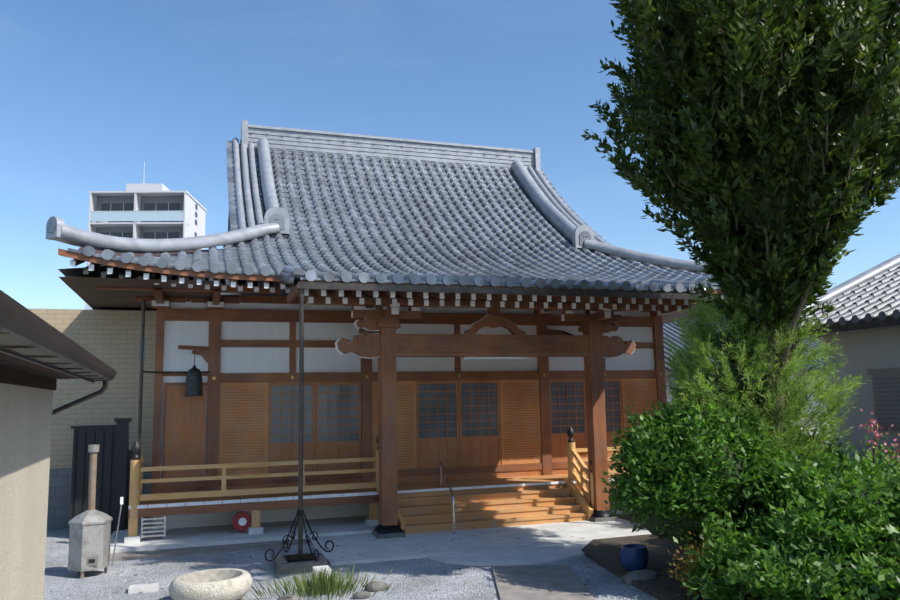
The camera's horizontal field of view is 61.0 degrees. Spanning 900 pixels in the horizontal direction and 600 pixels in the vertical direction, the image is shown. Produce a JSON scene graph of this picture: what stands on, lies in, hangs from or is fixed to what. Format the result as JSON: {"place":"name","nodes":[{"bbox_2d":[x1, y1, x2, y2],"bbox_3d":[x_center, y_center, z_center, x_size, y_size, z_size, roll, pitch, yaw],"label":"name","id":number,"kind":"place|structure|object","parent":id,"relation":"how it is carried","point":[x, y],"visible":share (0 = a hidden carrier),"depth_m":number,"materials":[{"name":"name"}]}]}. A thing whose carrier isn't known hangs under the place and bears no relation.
{"place":"outdoors","nodes":[
{"label":"outdoors","id":0,"kind":"place"},
{"bbox_2d":[29,309,156,529],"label":"boundary wall","id":1,"kind":"structure","parent":0,"point":[110,338],"depth_m":15.48,"materials":[{"name":"beige brick"}]},
{"bbox_2d":[85,161,206,309],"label":"apartment block","id":2,"kind":"structure","parent":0,"point":[143,210],"depth_m":74.29,"materials":[{"name":"white painted concrete"},{"name":"glass"},{"name":"metal"}]},
{"bbox_2d":[277,581,387,599],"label":"rocks","id":3,"kind":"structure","parent":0,"point":[374,587],"depth_m":9.21,"materials":[{"name":"grey stone"}]},
{"bbox_2d":[43,528,657,599],"bbox_3d":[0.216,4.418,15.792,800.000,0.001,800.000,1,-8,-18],"label":"ground","id":4,"kind":"structure","parent":0,"point":[419,579],"depth_m":10.36,"materials":[{"name":"grey gravel"}]},
{"bbox_2d":[0,348,94,599],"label":"building","id":5,"kind":"structure","parent":4,"relation":"on","point":[28,386],"depth_m":5.47,"materials":[{"name":"beige paint"}]},
{"bbox_2d":[0,290,116,414],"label":"roof eave","id":6,"kind":"object","parent":5,"relation":"attached to","point":[26,332],"visible":0.92,"depth_m":3.10,"materials":[{"name":"brown metal"}]},
{"bbox_2d":[68,445,123,578],"bbox_3d":[-5.069,2.972,10.866,0.633,1.800,0.523,-5,-8,26],"label":"incinerator","id":7,"kind":"object","parent":4,"relation":"on","point":[89,538],"visible":1,"depth_m":10.66,"materials":[{"name":"metal"}]},
{"bbox_2d":[69,418,133,534],"bbox_3d":[-6.467,3.279,14.261,1.100,2.120,0.780,1,-8,-18],"label":"black gate","id":8,"kind":"object","parent":4,"relation":"on","point":[115,454],"visible":0.69,"depth_m":14.02,"materials":[{"name":"black paint"}]},
{"bbox_2d":[168,568,252,599],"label":"stone basin","id":9,"kind":"object","parent":4,"relation":"on","point":[223,584],"visible":1,"depth_m":8.96,"materials":[{"name":"beige stone"}]},
{"bbox_2d":[128,565,330,593],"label":"concrete blocks","id":10,"kind":"object","parent":4,"relation":"on","point":[151,587],"depth_m":9.74,"materials":[{"name":"grey concrete"}]},
{"bbox_2d":[265,509,333,574],"bbox_3d":[-2.141,3.420,10.943,0.857,0.820,0.813,-2,-7,4],"label":"wrought-iron stand","id":11,"kind":"object","parent":4,"relation":"on","point":[284,564],"visible":0.98,"depth_m":10.73,"materials":[{"name":"black metal"}]},
{"bbox_2d":[244,563,396,599],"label":"grass clump","id":12,"kind":"object","parent":4,"relation":"on","point":[322,584],"visible":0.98,"depth_m":9.35,"materials":[{"name":"green plant"}]},
{"bbox_2d":[115,529,604,594],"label":"fallen leaves","id":13,"kind":"object","parent":4,"relation":"on","point":[497,593],"visible":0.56,"depth_m":11.26,"materials":[{"name":"brown plant"}]},
{"bbox_2d":[110,499,650,565],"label":"concrete paving","id":14,"kind":"structure","parent":4,"relation":"on","point":[352,537],"depth_m":12.75,"materials":[{"name":"concrete"}]},
{"bbox_2d":[124,295,666,542],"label":"temple hall","id":15,"kind":"structure","parent":14,"relation":"on","point":[491,435],"depth_m":15.14,"materials":[{"name":"brown wood"}]},
{"bbox_2d":[137,300,209,517],"bbox_3d":[-5.125,2.106,14.091,1.321,4.150,0.291,5,-10,-40],"label":"downspout","id":16,"kind":"object","parent":15,"relation":"attached to","point":[142,339],"visible":0.81,"depth_m":13.74,"materials":[{"name":"brown metal"}]},
{"bbox_2d":[178,345,208,395],"bbox_3d":[-4.730,1.323,14.275,0.422,0.935,0.623,-3,-8,15],"label":"hanging bell","id":17,"kind":"object","parent":15,"relation":"attached to","point":[193,387],"visible":1,"depth_m":14.03,"materials":[{"name":"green metal"}]},
{"bbox_2d":[141,511,250,538],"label":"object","id":18,"kind":"object","parent":15,"relation":"attached to","point":[241,521],"visible":0.9,"depth_m":13.03,"materials":[{"name":"silver metal"}]},
{"bbox_2d":[129,426,628,517],"bbox_3d":[0.276,3.332,14.777,11.956,1.650,2.165,1,-8,-18],"label":"veranda railing","id":19,"kind":"object","parent":15,"relation":"attached to","point":[137,481],"visible":0.6,"depth_m":13.49,"materials":[{"name":"brown wood"}]},
{"bbox_2d":[45,120,726,323],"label":"temple roof","id":20,"kind":"structure","parent":15,"relation":"on","point":[305,205],"depth_m":17.75,"materials":[{"name":"grey tile"}]},
{"bbox_2d":[70,259,727,316],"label":"eave rafters","id":21,"kind":"object","parent":20,"relation":"attached to","point":[217,300],"visible":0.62,"depth_m":13.22,"materials":[{"name":"brown wood"}]},
{"bbox_2d":[297,282,709,556],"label":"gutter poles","id":22,"kind":"object","parent":20,"relation":"attached to","point":[301,286],"visible":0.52,"depth_m":11.79,"materials":[{"name":"metal"}]},
{"bbox_2d":[439,462,456,533],"bbox_3d":[-0.052,3.554,13.907,0.089,1.139,1.341,0,-8,-11],"label":"stair handrail","id":23,"kind":"object","parent":14,"relation":"on","point":[448,483],"visible":1,"depth_m":13.56,"materials":[{"name":"silver metal"}]},
{"bbox_2d":[307,294,636,538],"bbox_3d":[0.430,2.124,14.664,6.504,4.150,2.704,1,-8,-18],"label":"porch frame","id":24,"kind":"object","parent":14,"relation":"on","point":[386,345],"visible":0.94,"depth_m":14.03,"materials":[{"name":"brown wood"}]},
{"bbox_2d":[581,513,762,599],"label":"soil bed","id":25,"kind":"object","parent":4,"relation":"on","point":[654,579],"visible":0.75,"depth_m":10.50,"materials":[{"name":"brown soil"}]},
{"bbox_2d":[620,544,648,570],"bbox_3d":[2.458,3.436,10.190,0.380,0.300,0.370,1,-8,-18],"label":"blue pot","id":26,"kind":"object","parent":25,"relation":"on","point":[633,557],"visible":0.98,"depth_m":10.05,"materials":[{"name":"blue ceramic"}]},
{"bbox_2d":[664,529,721,599],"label":"red plant leaves","id":27,"kind":"object","parent":25,"relation":"on","point":[690,560],"visible":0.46,"depth_m":8.74,"materials":[{"name":"plant"}]},
{"bbox_2d":[673,512,801,599],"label":"shrub leaves","id":28,"kind":"object","parent":25,"relation":"on","point":[729,544],"visible":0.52,"depth_m":8.25,"materials":[{"name":"green plant"}]},
{"bbox_2d":[718,520,894,599],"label":"shrub leaves","id":29,"kind":"object","parent":25,"relation":"on","point":[776,578],"visible":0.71,"depth_m":7.11,"materials":[{"name":"green plant"}]},
{"bbox_2d":[786,424,867,466],"bbox_3d":[5.205,2.769,11.507,2.835,1.983,2.108,1,-8,-18],"label":"shrub","id":30,"kind":"object","parent":25,"relation":"on","point":[831,454],"depth_m":11.54,"materials":[{"name":"green plant"}]},
{"bbox_2d":[796,437,899,523],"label":"camellia shrub","id":31,"kind":"object","parent":25,"relation":"on","point":[864,460],"visible":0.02,"depth_m":8.81,"materials":[{"name":"green plant"}]},
{"bbox_2d":[826,527,899,599],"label":"shrub leaves","id":32,"kind":"object","parent":25,"relation":"on","point":[881,582],"visible":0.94,"depth_m":6.83,"materials":[{"name":"green plant"}]},
{"bbox_2d":[847,447,899,470],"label":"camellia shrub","id":33,"kind":"object","parent":25,"relation":"on","point":[888,452],"depth_m":10.64,"materials":[{"name":"green plant"}]},
{"bbox_2d":[877,456,899,523],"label":"camellia shrub","id":34,"kind":"object","parent":25,"relation":"on","point":[887,467],"depth_m":8.25,"materials":[{"name":"green plant"}]},
{"bbox_2d":[601,389,794,575],"bbox_3d":[3.116,2.346,9.726,2.630,2.438,2.432,1,-8,-18],"label":"camellia shrub","id":35,"kind":"object","parent":4,"relation":"on","point":[660,427],"depth_m":9.13,"materials":[{"name":"green plant"}]},
{"bbox_2d":[739,443,887,539],"bbox_3d":[4.521,2.621,9.333,2.511,1.740,2.094,1,-8,-18],"label":"camellia shrub","id":36,"kind":"object","parent":4,"relation":"on","point":[788,475],"depth_m":8.88,"materials":[{"name":"green plant"}]},
{"bbox_2d":[748,460,899,599],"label":"camellia shrub","id":37,"kind":"object","parent":4,"relation":"on","point":[795,524],"depth_m":7.64,"materials":[{"name":"green plant"}]},
{"bbox_2d":[0,0,899,309],"label":"sky","id":38,"kind":"structure","parent":0,"point":[92,91],"materials":[{"name":"blue"}]},
{"bbox_2d":[427,541,595,599],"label":"stone path","id":39,"kind":"structure","parent":0,"point":[544,582],"depth_m":10.41,"materials":[{"name":"grey stone"}]},
{"bbox_2d":[580,0,899,456],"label":"tall tree","id":40,"kind":"object","parent":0,"point":[801,249],"depth_m":9.75,"materials":[{"name":"green plant"}]},
{"bbox_2d":[663,315,829,446],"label":"building","id":41,"kind":"structure","parent":0,"point":[669,331],"depth_m":23.96,"materials":[{"name":"grey paint"}]},
{"bbox_2d":[657,272,869,469],"bbox_3d":[4.093,1.599,10.505,2.969,4.084,2.545,1,-8,-18],"label":"shrub","id":42,"kind":"object","parent":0,"point":[696,354],"depth_m":10.07,"materials":[{"name":"green plant"}]},
{"bbox_2d":[795,254,899,461],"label":"building","id":43,"kind":"structure","parent":0,"point":[864,320],"depth_m":13.01,"materials":[{"name":"grey paint"}]},
{"bbox_2d":[858,409,899,472],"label":"crape myrtle","id":44,"kind":"object","parent":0,"point":[881,434],"depth_m":9.01,"materials":[{"name":"plant"}]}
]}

